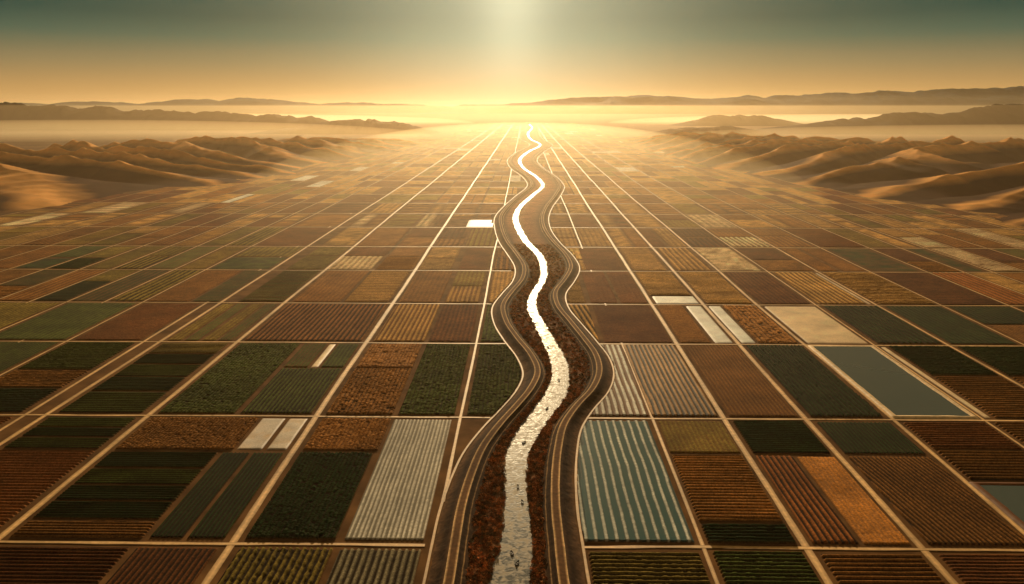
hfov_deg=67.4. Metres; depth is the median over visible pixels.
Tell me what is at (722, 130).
hill
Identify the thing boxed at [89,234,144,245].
crop field
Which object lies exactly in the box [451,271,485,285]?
crop field
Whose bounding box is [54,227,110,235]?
crop field
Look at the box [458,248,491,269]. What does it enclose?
ploughed field
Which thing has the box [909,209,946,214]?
ploughed field
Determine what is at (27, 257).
crop field
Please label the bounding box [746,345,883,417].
crop field
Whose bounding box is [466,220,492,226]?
bare field
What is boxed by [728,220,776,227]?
ploughed field
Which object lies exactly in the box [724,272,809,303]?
crop field
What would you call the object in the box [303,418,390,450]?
crop field
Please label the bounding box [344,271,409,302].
crop field
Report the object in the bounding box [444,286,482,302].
crop field
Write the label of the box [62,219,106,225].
ploughed field
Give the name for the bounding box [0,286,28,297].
crop field
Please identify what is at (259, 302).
farm road
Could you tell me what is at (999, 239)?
crop field
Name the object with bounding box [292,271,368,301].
crop field
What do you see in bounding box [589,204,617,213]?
ploughed field
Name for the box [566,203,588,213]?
ploughed field
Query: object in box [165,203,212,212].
ploughed field
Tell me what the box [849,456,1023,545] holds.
crop field
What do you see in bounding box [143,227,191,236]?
crop field
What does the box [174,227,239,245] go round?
crop field
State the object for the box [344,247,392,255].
crop field
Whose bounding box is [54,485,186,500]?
crop field
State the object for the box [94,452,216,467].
crop field
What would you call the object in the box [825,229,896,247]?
crop field
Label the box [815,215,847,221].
crop field
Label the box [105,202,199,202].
farm road
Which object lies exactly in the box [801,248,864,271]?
crop field
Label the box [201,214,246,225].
ploughed field
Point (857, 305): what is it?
farm road
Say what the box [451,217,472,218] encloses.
ploughed field
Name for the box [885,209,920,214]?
crop field
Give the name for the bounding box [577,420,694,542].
flooded field
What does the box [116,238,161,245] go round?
crop field
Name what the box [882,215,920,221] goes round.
crop field
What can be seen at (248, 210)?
crop field
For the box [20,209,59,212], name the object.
ploughed field
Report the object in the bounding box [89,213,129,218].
crop field
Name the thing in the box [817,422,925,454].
crop field
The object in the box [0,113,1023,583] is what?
ground
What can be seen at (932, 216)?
farm road
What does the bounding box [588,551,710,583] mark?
crop field
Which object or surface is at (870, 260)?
ploughed field
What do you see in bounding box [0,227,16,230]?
crop field
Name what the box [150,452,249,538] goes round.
crop field
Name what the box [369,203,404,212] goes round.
crop field
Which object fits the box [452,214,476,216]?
crop field
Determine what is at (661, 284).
crop field
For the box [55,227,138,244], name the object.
crop field
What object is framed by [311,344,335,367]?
bare field
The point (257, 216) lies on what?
crop field
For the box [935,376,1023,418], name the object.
crop field
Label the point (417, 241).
ploughed field
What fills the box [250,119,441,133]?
hill
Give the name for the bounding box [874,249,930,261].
crop field
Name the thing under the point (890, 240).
ploughed field
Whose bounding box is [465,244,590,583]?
riverside shrubs
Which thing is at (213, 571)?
farm road
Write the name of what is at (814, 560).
farm road
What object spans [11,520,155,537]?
crop field
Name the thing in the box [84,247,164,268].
crop field
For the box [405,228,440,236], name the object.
crop field
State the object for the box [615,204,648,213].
ploughed field
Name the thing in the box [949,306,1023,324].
crop field
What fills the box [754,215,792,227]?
crop field
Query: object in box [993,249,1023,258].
crop field
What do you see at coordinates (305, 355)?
crop field
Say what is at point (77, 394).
farm road
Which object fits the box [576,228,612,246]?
crop field
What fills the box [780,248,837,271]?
crop field
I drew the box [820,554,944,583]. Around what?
crop field
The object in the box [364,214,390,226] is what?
crop field
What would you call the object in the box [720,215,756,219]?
crop field
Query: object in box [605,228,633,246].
ploughed field
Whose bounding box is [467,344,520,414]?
crop field
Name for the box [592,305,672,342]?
crop field
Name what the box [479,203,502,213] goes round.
crop field
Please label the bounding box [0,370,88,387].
crop field
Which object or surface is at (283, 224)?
ploughed field
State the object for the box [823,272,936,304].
crop field
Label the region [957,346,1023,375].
crop field
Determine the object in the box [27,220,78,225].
ploughed field
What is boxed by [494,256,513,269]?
crop field
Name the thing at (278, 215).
crop field
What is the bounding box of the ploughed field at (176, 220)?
[149,214,203,225]
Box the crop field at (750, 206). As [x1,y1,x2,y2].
[731,204,770,208]
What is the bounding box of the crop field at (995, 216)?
[985,215,1007,217]
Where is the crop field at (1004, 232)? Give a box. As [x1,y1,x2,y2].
[982,229,1023,235]
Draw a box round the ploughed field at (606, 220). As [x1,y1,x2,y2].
[596,214,617,226]
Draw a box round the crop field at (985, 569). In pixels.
[938,554,1023,583]
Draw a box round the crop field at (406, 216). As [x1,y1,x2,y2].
[388,214,424,219]
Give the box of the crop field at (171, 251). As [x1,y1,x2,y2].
[148,247,192,255]
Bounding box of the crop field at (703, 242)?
[681,237,729,246]
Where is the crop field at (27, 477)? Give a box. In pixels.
[0,450,93,527]
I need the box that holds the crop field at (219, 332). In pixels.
[201,304,262,340]
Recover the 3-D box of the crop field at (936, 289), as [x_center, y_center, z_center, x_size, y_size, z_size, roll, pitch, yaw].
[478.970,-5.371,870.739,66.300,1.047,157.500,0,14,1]
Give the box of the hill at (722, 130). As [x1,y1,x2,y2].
[639,126,790,135]
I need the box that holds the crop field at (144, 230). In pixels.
[124,227,165,233]
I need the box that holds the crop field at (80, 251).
[48,246,110,257]
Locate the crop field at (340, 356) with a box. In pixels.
[321,344,358,367]
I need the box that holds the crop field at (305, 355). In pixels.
[284,344,326,367]
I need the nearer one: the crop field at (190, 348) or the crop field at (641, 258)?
the crop field at (190, 348)
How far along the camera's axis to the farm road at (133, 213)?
1464.41 m
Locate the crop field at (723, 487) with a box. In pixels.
[672,455,781,521]
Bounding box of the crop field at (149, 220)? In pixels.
[120,214,178,225]
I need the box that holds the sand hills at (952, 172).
[613,132,1023,226]
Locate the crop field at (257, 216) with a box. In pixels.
[244,214,269,217]
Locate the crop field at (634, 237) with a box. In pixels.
[621,228,649,246]
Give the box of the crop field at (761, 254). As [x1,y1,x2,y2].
[736,248,792,259]
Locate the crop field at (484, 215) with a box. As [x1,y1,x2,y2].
[477,214,490,216]
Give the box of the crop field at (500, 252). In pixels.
[497,248,505,256]
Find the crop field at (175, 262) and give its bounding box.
[147,247,220,268]
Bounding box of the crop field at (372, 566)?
[326,548,421,583]
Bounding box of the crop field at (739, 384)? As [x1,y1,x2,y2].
[683,345,797,416]
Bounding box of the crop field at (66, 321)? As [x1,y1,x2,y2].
[0,303,135,339]
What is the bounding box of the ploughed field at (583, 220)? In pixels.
[571,214,597,226]
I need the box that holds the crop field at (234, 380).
[159,343,299,413]
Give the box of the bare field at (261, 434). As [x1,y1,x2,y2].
[237,419,284,449]
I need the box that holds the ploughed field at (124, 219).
[91,213,154,225]
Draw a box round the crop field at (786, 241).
[758,236,815,247]
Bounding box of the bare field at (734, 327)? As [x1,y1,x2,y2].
[709,306,755,342]
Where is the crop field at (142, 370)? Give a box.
[113,364,201,376]
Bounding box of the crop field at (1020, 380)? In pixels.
[1012,377,1023,384]
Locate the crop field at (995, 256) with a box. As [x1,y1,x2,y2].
[961,249,1023,262]
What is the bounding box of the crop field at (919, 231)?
[900,229,940,234]
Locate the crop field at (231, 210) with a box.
[213,207,247,212]
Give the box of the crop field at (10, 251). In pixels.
[0,246,43,258]
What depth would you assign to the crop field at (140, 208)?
1543.48 m
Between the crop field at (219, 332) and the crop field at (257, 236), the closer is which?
the crop field at (219, 332)
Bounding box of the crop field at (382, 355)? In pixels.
[356,343,422,367]
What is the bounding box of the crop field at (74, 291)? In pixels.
[35,281,110,300]
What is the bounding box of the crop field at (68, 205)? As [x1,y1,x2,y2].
[39,203,89,208]
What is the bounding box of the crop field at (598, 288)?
[581,272,617,303]
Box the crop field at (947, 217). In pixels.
[930,215,966,219]
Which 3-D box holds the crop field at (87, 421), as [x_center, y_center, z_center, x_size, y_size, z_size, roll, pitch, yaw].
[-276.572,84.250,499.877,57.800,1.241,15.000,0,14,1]
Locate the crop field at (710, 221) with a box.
[686,215,736,227]
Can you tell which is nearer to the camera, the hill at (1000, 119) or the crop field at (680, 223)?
the crop field at (680, 223)
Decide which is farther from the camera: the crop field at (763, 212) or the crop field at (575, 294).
the crop field at (763, 212)
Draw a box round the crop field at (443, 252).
[425,247,461,257]
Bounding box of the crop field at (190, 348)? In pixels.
[149,343,227,352]
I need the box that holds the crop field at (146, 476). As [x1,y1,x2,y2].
[74,468,201,484]
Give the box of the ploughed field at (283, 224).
[269,221,297,226]
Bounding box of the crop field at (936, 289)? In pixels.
[876,273,1003,304]
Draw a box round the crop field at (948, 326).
[885,306,1017,344]
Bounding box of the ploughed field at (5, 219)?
[0,217,26,223]
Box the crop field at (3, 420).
[0,417,12,424]
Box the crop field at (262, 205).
[247,203,275,208]
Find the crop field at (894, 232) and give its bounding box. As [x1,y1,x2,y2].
[873,229,917,236]
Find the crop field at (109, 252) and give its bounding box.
[81,247,136,257]
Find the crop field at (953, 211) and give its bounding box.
[932,209,973,214]
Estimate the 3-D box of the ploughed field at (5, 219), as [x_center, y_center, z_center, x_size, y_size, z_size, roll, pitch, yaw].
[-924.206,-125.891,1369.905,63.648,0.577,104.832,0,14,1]
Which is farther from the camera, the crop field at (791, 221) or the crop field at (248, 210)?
the crop field at (248, 210)
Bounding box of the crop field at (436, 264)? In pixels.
[417,258,455,269]
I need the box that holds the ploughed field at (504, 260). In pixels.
[497,253,510,268]
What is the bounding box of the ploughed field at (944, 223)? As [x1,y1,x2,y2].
[908,215,968,227]
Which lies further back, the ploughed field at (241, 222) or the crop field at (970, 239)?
the ploughed field at (241, 222)
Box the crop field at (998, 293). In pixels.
[932,272,1023,304]
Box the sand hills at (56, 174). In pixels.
[0,135,444,212]
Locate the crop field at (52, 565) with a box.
[0,546,129,583]
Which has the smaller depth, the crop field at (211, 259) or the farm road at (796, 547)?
the farm road at (796, 547)
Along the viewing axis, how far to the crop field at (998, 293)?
865.17 m
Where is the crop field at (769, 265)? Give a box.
[754,260,813,270]
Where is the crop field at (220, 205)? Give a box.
[203,203,237,208]
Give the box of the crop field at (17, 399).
[0,388,58,411]
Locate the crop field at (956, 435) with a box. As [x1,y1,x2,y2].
[903,422,1020,449]
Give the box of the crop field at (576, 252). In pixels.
[568,248,581,259]
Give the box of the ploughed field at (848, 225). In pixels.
[835,222,862,227]
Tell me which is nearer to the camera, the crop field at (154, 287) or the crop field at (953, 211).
the crop field at (154, 287)
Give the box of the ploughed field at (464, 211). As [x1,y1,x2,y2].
[455,209,475,213]
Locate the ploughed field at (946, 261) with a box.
[908,249,982,271]
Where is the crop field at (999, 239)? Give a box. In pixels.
[954,229,1023,247]
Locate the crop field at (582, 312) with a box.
[569,304,598,340]
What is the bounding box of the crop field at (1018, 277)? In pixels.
[999,273,1023,282]
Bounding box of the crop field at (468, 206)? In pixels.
[458,204,479,208]
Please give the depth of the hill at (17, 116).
6662.20 m
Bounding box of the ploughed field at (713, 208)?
[702,204,727,213]
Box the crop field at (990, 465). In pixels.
[937,451,1023,480]
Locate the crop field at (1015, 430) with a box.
[995,422,1023,442]
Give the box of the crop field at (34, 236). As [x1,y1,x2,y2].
[0,227,80,244]
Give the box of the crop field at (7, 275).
[0,270,38,283]
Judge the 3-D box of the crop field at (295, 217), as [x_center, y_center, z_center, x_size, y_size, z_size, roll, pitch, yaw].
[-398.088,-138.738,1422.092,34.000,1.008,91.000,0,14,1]
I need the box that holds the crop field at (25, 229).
[0,227,50,232]
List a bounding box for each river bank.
[427,124,551,583]
[518,124,611,583]
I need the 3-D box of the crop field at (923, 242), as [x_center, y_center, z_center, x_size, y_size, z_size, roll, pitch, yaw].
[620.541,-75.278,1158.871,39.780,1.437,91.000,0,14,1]
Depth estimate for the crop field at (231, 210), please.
1514.08 m
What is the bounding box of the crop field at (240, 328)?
[218,304,277,340]
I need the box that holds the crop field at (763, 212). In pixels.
[744,210,782,213]
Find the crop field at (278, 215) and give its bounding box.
[266,214,289,217]
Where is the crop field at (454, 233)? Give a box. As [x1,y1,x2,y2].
[438,228,469,237]
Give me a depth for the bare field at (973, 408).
566.89 m
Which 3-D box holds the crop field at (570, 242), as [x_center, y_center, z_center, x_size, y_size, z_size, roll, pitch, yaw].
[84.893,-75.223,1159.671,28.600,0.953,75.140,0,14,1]
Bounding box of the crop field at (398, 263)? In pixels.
[375,257,420,269]
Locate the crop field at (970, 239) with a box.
[927,229,1012,247]
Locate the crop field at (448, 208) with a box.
[439,203,457,213]
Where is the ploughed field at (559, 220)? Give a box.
[550,214,569,226]
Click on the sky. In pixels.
(415, 52)
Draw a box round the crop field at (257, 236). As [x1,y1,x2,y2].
[228,227,285,245]
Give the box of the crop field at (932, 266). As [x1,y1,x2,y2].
[906,262,959,271]
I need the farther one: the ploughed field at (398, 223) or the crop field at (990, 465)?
the ploughed field at (398, 223)
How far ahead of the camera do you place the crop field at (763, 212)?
1485.58 m
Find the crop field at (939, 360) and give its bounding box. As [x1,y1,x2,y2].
[889,346,997,375]
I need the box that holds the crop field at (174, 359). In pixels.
[133,354,213,363]
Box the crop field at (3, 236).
[0,233,27,240]
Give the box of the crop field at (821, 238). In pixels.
[783,228,864,247]
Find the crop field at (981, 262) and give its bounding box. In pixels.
[930,249,1023,271]
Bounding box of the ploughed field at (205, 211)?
[190,209,218,212]
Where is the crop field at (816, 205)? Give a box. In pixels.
[805,204,831,207]
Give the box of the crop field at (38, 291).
[0,270,106,300]
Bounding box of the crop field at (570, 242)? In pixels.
[558,238,578,246]
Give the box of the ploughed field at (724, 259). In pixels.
[694,248,760,270]
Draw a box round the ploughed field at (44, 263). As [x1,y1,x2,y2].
[13,258,74,268]
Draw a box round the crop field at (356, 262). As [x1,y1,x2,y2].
[327,256,383,269]
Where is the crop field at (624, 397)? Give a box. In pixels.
[591,345,649,415]
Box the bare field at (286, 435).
[267,419,306,449]
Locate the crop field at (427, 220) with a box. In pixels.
[415,214,437,226]
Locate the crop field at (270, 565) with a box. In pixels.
[217,547,332,583]
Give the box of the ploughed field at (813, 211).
[803,210,825,213]
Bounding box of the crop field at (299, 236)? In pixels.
[255,227,333,245]
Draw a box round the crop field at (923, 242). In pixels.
[899,237,950,247]
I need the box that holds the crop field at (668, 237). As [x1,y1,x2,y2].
[652,228,686,246]
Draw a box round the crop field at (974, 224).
[952,221,1000,228]
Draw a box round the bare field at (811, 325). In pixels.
[765,306,867,343]
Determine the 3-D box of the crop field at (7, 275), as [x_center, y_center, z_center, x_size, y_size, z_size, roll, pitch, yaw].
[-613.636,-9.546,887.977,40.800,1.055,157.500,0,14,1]
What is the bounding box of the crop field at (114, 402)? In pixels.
[58,391,166,412]
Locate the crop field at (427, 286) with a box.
[398,271,452,302]
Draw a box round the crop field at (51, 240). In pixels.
[22,236,79,244]
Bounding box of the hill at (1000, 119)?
[755,104,1023,134]
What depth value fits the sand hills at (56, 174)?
2286.94 m
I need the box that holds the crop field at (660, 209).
[641,204,681,213]
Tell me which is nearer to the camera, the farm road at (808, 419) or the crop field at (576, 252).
the farm road at (808, 419)
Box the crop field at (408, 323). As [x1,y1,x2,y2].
[373,304,439,341]
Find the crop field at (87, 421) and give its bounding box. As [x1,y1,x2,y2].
[36,417,135,426]
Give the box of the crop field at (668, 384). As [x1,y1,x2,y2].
[623,345,717,416]
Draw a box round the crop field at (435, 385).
[398,343,470,414]
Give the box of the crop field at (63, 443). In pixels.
[4,437,110,448]
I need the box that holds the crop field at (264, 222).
[245,218,282,226]
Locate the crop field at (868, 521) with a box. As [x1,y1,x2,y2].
[797,457,909,544]
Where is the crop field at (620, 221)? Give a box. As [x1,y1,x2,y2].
[609,215,630,227]
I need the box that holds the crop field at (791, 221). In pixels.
[767,215,816,227]
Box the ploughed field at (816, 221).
[793,215,840,227]
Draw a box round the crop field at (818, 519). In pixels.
[756,455,858,544]
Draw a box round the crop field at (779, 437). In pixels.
[733,420,829,453]
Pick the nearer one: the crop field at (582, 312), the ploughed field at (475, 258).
the crop field at (582, 312)
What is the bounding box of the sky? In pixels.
[0,0,1023,105]
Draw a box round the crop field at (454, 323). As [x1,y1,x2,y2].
[428,304,478,341]
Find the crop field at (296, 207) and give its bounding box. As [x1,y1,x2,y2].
[278,203,314,212]
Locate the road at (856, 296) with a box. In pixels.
[815,273,870,304]
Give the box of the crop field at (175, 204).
[160,203,190,206]
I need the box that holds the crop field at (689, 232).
[671,228,714,236]
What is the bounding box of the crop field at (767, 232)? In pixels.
[744,229,791,235]
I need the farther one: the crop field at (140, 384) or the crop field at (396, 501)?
the crop field at (140, 384)
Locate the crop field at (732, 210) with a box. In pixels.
[715,204,744,213]
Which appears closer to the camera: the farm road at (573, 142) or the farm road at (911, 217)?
the farm road at (911, 217)
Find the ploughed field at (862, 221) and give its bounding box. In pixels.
[834,215,888,227]
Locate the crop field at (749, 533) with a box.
[701,524,796,543]
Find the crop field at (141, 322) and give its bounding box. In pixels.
[75,304,199,340]
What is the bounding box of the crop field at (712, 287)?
[678,272,752,303]
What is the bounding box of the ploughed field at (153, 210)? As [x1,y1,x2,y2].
[139,208,171,212]
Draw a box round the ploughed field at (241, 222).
[222,218,258,226]
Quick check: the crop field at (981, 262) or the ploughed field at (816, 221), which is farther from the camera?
the ploughed field at (816, 221)
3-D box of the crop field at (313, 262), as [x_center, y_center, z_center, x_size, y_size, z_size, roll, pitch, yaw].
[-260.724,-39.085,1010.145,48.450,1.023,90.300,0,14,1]
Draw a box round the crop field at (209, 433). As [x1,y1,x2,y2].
[116,417,258,449]
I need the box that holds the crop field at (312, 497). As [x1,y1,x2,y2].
[246,451,372,539]
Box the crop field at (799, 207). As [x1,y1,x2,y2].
[786,204,812,209]
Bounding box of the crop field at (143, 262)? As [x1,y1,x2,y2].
[115,256,169,268]
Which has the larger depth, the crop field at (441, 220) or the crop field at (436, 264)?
the crop field at (441, 220)
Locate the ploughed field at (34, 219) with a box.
[0,213,72,225]
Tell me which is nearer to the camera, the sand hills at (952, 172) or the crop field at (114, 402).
the crop field at (114, 402)
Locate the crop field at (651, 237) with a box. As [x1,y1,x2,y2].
[637,228,667,246]
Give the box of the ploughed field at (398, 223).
[380,221,416,226]
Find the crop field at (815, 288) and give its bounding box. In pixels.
[772,272,864,304]
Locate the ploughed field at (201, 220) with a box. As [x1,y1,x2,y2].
[175,214,227,225]
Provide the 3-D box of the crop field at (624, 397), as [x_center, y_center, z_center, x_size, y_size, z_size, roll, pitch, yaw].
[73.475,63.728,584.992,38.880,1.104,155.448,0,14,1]
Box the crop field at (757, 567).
[712,551,820,583]
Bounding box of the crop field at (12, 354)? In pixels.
[0,342,57,372]
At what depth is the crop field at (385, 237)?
1199.84 m
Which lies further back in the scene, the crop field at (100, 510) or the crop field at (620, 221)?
the crop field at (620, 221)
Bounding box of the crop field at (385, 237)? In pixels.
[357,228,410,245]
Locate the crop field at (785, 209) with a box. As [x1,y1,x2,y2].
[765,204,807,213]
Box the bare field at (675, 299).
[653,296,698,303]
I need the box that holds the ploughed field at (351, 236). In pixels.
[321,227,375,245]
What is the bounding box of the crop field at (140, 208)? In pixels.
[112,203,166,212]
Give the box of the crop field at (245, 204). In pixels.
[231,203,258,206]
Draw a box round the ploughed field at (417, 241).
[397,237,434,245]
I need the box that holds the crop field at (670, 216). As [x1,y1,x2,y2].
[654,214,688,219]
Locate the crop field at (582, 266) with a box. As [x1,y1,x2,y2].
[578,260,586,270]
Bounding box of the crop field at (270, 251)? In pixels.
[234,247,303,256]
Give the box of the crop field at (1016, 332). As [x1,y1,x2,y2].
[989,325,1023,342]
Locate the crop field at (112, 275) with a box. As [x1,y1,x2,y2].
[85,270,138,281]
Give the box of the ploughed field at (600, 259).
[577,248,625,270]
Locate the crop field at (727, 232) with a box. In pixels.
[706,228,754,236]
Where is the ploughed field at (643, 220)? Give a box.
[625,214,664,227]
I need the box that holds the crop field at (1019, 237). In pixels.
[1008,236,1023,240]
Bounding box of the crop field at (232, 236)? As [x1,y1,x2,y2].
[201,227,262,245]
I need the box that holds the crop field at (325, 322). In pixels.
[245,303,386,341]
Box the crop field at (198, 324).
[168,304,234,340]
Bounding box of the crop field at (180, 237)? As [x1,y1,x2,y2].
[147,227,216,245]
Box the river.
[488,124,570,583]
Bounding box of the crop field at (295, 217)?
[281,214,310,220]
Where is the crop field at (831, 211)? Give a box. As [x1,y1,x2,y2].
[816,208,849,213]
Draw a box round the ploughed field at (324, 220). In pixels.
[292,214,355,226]
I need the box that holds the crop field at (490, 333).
[481,304,502,341]
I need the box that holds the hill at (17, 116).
[0,102,328,129]
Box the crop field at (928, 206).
[915,204,948,208]
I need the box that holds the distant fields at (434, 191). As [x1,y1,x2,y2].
[74,123,906,203]
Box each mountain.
[22,98,491,112]
[418,86,1023,113]
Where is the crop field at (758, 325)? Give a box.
[723,305,797,343]
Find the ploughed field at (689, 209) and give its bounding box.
[670,204,709,213]
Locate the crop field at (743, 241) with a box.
[719,237,771,246]
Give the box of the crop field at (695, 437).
[657,421,740,452]
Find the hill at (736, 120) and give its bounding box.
[670,114,801,125]
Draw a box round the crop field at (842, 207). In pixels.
[824,204,871,213]
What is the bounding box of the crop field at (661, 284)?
[634,272,690,295]
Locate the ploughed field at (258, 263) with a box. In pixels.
[210,257,287,269]
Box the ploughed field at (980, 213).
[966,211,999,214]
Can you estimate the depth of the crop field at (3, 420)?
502.19 m
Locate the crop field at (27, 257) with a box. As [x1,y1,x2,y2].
[0,246,79,268]
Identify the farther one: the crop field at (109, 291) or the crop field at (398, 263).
the crop field at (398, 263)
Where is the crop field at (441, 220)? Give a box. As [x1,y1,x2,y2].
[432,214,450,226]
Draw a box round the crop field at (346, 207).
[319,203,371,212]
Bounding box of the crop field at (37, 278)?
[0,270,74,285]
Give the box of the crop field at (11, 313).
[0,303,59,328]
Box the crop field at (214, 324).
[184,304,248,340]
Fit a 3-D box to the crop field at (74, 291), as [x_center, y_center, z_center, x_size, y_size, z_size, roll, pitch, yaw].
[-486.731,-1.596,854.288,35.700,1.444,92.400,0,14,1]
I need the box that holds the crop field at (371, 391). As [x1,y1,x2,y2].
[326,368,411,414]
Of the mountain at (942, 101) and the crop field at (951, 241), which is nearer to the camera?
the crop field at (951, 241)
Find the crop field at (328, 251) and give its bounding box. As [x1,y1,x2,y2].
[306,247,350,255]
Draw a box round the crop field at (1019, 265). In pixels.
[1004,263,1023,269]
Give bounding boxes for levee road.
[443,126,540,583]
[534,127,601,583]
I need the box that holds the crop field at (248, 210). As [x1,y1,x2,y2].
[236,209,260,212]
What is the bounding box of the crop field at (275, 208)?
[257,203,294,212]
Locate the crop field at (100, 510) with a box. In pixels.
[32,501,172,519]
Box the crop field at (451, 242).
[433,239,464,246]
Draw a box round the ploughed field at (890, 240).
[853,229,916,247]
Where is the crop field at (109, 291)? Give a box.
[72,270,170,301]
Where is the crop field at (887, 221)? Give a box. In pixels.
[859,215,916,227]
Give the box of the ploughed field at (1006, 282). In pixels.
[970,273,1023,293]
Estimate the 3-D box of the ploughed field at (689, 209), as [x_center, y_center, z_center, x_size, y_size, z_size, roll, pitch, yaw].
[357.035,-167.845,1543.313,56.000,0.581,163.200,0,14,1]
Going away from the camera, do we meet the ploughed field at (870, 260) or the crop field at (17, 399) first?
the crop field at (17, 399)
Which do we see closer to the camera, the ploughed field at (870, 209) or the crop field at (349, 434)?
the crop field at (349, 434)
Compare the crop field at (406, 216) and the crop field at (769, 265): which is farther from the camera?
the crop field at (406, 216)
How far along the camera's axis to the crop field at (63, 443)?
467.48 m
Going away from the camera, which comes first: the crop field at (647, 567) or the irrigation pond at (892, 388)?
the crop field at (647, 567)
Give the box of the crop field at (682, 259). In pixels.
[656,248,711,270]
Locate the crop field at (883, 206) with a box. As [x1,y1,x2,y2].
[869,204,898,208]
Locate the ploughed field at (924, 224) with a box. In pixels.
[904,222,944,227]
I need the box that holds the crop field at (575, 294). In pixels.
[567,278,585,302]
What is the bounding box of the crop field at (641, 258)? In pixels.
[618,247,666,270]
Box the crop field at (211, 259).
[179,247,247,268]
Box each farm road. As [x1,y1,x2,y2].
[0,124,496,445]
[0,124,502,539]
[0,145,417,298]
[0,148,442,375]
[0,149,423,330]
[0,151,381,271]
[0,187,184,231]
[0,226,330,430]
[0,245,435,246]
[0,301,457,303]
[0,414,489,417]
[0,540,424,546]
[1,151,391,283]
[1,166,304,249]
[1,185,215,240]
[1,191,144,223]
[2,160,339,259]
[19,145,440,341]
[22,341,504,343]
[26,145,425,302]
[41,226,493,227]
[73,269,483,270]
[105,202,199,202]
[201,124,512,583]
[282,175,343,175]
[334,213,429,213]
[388,157,450,157]
[393,163,465,163]
[441,135,518,501]
[480,194,514,194]
[536,124,832,583]
[537,160,590,160]
[544,154,719,583]
[546,130,957,583]
[547,125,1023,534]
[551,227,1014,228]
[554,142,592,142]
[562,127,1023,387]
[582,145,1023,447]
[582,203,717,203]
[585,545,1023,550]
[588,417,1023,420]
[599,343,1002,345]
[608,304,1023,305]
[617,150,1023,344]
[618,187,707,187]
[620,145,1023,311]
[631,146,1023,294]
[638,146,1022,282]
[646,247,1023,248]
[662,151,1023,270]
[669,271,1023,272]
[729,214,867,214]
[737,171,1021,258]
[772,177,1022,249]
[829,188,1021,240]
[896,200,1021,232]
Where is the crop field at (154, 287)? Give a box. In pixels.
[108,270,201,301]
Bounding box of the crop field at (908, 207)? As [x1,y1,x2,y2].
[892,205,925,208]
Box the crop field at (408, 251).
[388,247,427,256]
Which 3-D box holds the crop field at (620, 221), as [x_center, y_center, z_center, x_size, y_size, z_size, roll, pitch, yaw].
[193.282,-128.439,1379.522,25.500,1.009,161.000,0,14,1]
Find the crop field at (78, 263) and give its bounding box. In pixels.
[48,258,107,268]
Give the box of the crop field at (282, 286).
[238,270,320,301]
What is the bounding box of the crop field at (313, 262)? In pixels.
[285,256,339,269]
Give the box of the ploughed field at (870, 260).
[826,249,918,271]
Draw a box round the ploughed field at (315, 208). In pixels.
[299,203,331,212]
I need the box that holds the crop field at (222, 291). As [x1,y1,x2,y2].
[191,271,266,301]
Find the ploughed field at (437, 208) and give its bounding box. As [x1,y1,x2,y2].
[428,204,445,212]
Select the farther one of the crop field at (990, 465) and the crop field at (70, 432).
the crop field at (70, 432)
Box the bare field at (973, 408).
[881,347,989,418]
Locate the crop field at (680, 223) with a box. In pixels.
[660,220,701,227]
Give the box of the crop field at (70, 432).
[22,427,123,436]
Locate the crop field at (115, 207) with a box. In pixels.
[81,203,146,212]
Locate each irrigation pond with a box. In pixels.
[807,345,978,418]
[969,482,1023,529]
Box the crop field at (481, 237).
[464,228,495,246]
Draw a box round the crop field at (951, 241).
[922,235,982,247]
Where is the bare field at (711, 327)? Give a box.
[686,306,732,342]
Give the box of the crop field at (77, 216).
[52,214,102,219]
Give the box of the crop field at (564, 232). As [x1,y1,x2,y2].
[552,228,575,237]
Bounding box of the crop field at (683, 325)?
[657,305,710,342]
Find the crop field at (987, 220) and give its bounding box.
[958,215,1023,228]
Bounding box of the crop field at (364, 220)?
[349,214,378,226]
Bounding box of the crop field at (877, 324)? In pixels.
[823,305,941,343]
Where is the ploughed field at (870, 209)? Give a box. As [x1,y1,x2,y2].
[849,204,894,213]
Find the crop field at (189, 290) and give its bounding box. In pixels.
[147,270,240,301]
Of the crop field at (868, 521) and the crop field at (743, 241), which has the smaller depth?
the crop field at (868, 521)
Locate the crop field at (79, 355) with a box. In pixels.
[18,342,134,369]
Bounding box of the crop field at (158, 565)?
[106,547,216,583]
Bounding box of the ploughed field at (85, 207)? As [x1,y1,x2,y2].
[53,203,114,212]
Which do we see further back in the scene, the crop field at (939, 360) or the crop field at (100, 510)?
the crop field at (939, 360)
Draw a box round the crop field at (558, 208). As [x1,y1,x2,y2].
[551,203,565,213]
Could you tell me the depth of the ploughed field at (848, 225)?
1324.47 m
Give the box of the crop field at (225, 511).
[187,453,283,538]
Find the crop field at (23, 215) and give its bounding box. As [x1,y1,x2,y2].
[0,213,44,216]
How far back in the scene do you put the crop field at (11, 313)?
770.72 m
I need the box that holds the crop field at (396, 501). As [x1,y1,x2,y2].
[344,419,451,540]
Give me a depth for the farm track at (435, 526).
462.20 m
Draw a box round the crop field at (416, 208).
[397,203,434,212]
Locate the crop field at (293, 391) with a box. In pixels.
[240,368,341,413]
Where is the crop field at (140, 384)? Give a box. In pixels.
[91,377,185,390]
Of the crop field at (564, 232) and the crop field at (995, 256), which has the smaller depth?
the crop field at (995, 256)
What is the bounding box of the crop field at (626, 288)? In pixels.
[606,272,646,303]
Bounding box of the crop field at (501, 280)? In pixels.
[488,271,513,302]
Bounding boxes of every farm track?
[422,133,529,583]
[537,137,614,583]

